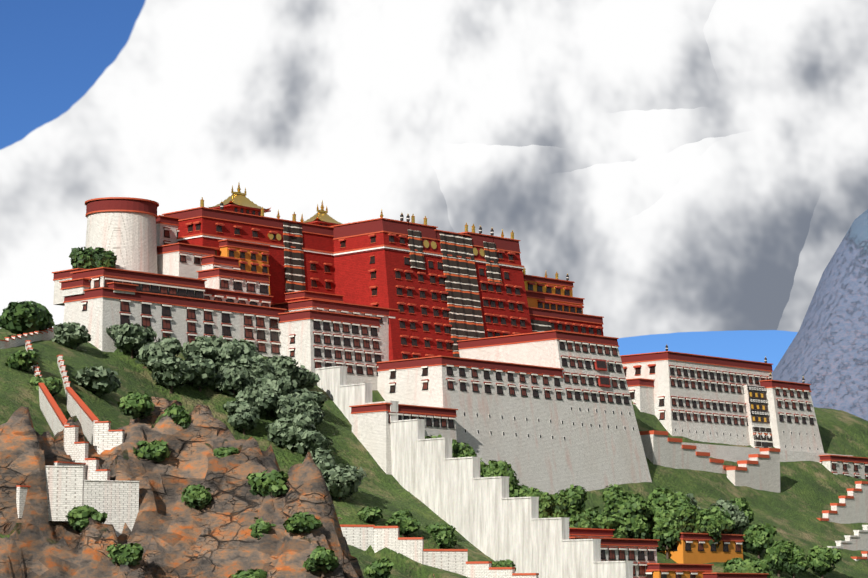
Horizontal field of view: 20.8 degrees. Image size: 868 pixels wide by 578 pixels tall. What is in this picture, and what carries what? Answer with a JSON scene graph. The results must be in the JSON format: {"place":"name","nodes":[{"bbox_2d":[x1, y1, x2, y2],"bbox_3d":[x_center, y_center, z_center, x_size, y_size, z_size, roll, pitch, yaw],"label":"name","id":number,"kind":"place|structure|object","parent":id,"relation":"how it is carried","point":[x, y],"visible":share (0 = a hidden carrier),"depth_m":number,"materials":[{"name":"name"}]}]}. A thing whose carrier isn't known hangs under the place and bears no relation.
{"place":"outdoors","nodes":[
{"label":"outdoors","id":0,"kind":"place"},
{"bbox_2d":[162,183,341,303],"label":"red palace walls","id":1,"kind":"structure","parent":0,"point":[300,256],"depth_m":660.37,"materials":[{"name":"red paint"}]},
{"bbox_2d":[0,328,867,577],"bbox_3d":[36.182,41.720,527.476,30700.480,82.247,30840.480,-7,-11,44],"label":"hill terrain","id":2,"kind":"structure","parent":0,"point":[172,534],"depth_m":411.86,"materials":[{"name":"brown stone"}]},
{"bbox_2d":[52,197,270,305],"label":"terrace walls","id":3,"kind":"structure","parent":2,"relation":"on","point":[137,234],"depth_m":627.45,"materials":[{"name":"beige paint"}]},
{"bbox_2d":[69,246,116,268],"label":"terrace trees","id":4,"kind":"object","parent":3,"relation":"on","point":[91,258],"visible":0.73,"depth_m":611.30,"materials":[{"name":"green plant"}]},
{"bbox_2d":[59,267,286,356],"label":"building wing","id":5,"kind":"structure","parent":2,"relation":"on","point":[97,302],"depth_m":594.51,"materials":[{"name":"beige paint"}]},
{"bbox_2d":[5,322,515,577],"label":"slope bushes","id":6,"kind":"object","parent":2,"relation":"on","point":[253,378],"visible":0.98,"depth_m":564.68,"materials":[{"name":"green plant"}]},
{"bbox_2d":[0,328,538,577],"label":"stairway walls","id":7,"kind":"structure","parent":2,"relation":"on","point":[82,479],"depth_m":412.39,"materials":[{"name":"beige paint"}]},
{"bbox_2d":[271,290,399,389],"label":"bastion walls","id":8,"kind":"structure","parent":2,"relation":"on","point":[319,330],"depth_m":621.13,"materials":[{"name":"beige paint"}]},
{"bbox_2d":[0,301,841,577],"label":"hill trees","id":9,"kind":"object","parent":2,"relation":"on","point":[668,518],"visible":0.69,"depth_m":607.13,"materials":[{"name":"green plant"}]},
{"bbox_2d":[329,218,532,360],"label":"red palace walls","id":10,"kind":"structure","parent":2,"relation":"on","point":[443,292],"depth_m":671.88,"materials":[{"name":"red paint"}]},
{"bbox_2d":[380,209,513,238],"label":"roof ornaments","id":11,"kind":"object","parent":10,"relation":"on","point":[425,223],"visible":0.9,"depth_m":677.77},
{"bbox_2d":[315,366,632,577],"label":"stair walls","id":12,"kind":"structure","parent":2,"relation":"on","point":[489,517],"depth_m":565.06,"materials":[{"name":"beige paint"}]},
{"bbox_2d":[377,330,651,494],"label":"white palace walls","id":13,"kind":"structure","parent":2,"relation":"on","point":[551,412],"depth_m":636.14,"materials":[{"name":"beige paint"}]},
{"bbox_2d":[523,268,603,335],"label":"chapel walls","id":14,"kind":"structure","parent":2,"relation":"on","point":[554,304],"depth_m":717.35,"materials":[{"name":"red paint"}]},
{"bbox_2d":[569,455,867,577],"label":"houses","id":15,"kind":"structure","parent":2,"relation":"on","point":[691,554],"depth_m":580.07,"materials":[{"name":"orange paint"}]},
{"bbox_2d":[620,345,823,452],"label":"wing walls","id":16,"kind":"structure","parent":2,"relation":"on","point":[712,399],"depth_m":723.77,"materials":[{"name":"beige paint"}]},
{"bbox_2d":[639,430,867,560],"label":"stairway walls","id":17,"kind":"structure","parent":2,"relation":"on","point":[758,468],"depth_m":695.72,"materials":[{"name":"beige paint"}]},
{"bbox_2d":[0,0,867,372],"label":"sky","id":18,"kind":"structure","parent":0,"point":[696,170],"materials":[{"name":"white"}]},
{"bbox_2d":[772,209,867,420],"bbox_3d":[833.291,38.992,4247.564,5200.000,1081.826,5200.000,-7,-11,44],"label":"mountain terrain","id":19,"kind":"structure","parent":0,"point":[825,355],"depth_m":2726.21,"materials":[{"name":"stone"}]}
]}

